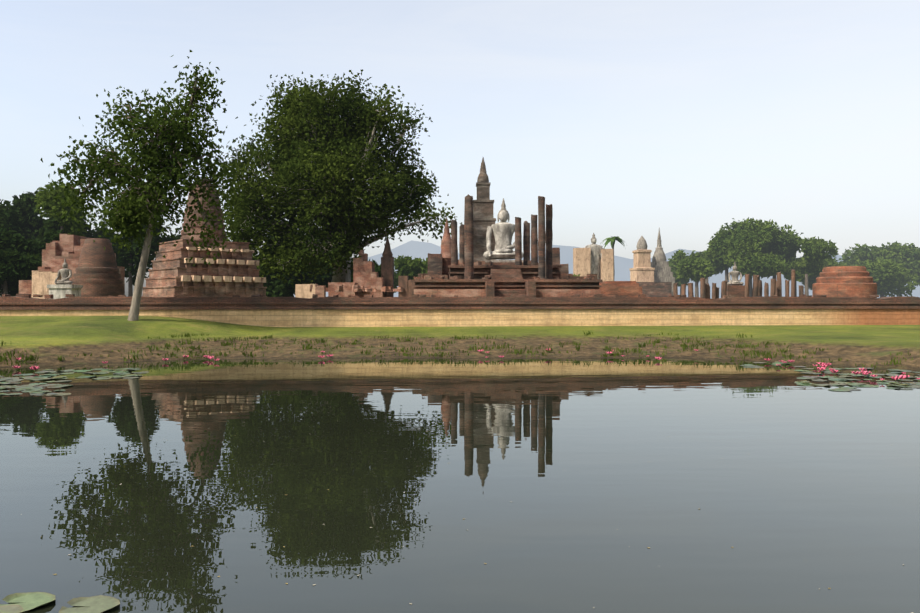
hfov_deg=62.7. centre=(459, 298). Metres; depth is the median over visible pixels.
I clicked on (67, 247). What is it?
ruin brick
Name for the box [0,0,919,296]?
sky
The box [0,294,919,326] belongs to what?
perimeter wall
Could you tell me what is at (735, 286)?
seated buddha
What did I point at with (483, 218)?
chedi
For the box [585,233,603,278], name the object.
standing buddha
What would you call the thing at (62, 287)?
seated buddha
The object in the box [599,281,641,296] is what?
red platform
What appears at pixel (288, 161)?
big ficus tree
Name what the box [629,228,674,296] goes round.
chedis
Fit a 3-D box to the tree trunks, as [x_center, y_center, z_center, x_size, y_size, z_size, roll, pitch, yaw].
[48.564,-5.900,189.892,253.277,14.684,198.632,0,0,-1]
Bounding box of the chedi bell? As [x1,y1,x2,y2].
[72,238,124,296]
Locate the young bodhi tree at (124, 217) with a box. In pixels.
[40,50,250,320]
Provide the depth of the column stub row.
76.24 m
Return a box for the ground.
[0,316,919,370]
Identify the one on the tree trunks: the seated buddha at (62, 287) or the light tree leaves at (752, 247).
the light tree leaves at (752, 247)
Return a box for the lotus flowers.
[14,348,919,382]
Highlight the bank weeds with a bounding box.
[0,330,912,367]
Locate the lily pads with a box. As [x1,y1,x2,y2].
[0,362,919,612]
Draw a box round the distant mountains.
[293,240,919,298]
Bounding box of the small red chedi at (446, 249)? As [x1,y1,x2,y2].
[441,218,450,278]
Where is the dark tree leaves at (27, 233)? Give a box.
[0,189,380,296]
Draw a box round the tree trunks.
[1,226,901,297]
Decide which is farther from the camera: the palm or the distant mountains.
the distant mountains
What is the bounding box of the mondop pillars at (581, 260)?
[573,248,612,280]
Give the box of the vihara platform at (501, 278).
[413,260,602,297]
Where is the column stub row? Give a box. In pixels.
[673,269,803,298]
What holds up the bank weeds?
on the ground
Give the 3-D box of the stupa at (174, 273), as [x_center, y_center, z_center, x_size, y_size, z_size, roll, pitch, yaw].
[-18.638,-3.692,55.413,6.936,10.210,6.936,0,0,-40]
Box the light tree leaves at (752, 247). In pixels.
[34,180,919,296]
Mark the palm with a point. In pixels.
(613, 239)
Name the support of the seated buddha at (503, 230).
on the vihara platform at (501, 278)
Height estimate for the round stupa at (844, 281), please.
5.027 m
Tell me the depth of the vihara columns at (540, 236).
50.00 m
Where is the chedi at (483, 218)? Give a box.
[473,158,495,261]
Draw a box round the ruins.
[295,239,414,298]
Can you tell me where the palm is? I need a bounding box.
[600,236,624,280]
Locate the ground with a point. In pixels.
(51, 339)
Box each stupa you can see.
[142,181,266,296]
[812,266,876,298]
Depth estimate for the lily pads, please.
19.47 m
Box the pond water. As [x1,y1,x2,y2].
[0,358,919,612]
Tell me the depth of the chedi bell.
58.06 m
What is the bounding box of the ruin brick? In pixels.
[19,234,124,298]
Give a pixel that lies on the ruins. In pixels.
(367, 279)
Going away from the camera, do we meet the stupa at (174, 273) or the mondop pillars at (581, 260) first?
the stupa at (174, 273)
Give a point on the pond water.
(724, 486)
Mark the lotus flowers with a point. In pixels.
(823, 368)
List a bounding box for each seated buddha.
[47,259,82,298]
[483,198,522,259]
[726,263,744,296]
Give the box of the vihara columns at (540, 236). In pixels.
[428,194,568,278]
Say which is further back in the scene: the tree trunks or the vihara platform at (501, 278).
the tree trunks
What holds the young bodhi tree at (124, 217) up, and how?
on the ground
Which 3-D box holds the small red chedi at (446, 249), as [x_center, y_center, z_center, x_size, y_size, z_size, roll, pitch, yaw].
[-1.015,-2.965,57.794,1.100,6.455,1.100,0,0,-1]
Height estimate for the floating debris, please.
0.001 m
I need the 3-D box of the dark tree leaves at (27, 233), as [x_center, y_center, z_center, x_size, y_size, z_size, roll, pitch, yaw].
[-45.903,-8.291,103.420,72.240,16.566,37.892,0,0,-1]
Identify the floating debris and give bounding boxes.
[54,417,913,612]
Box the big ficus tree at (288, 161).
[212,69,461,288]

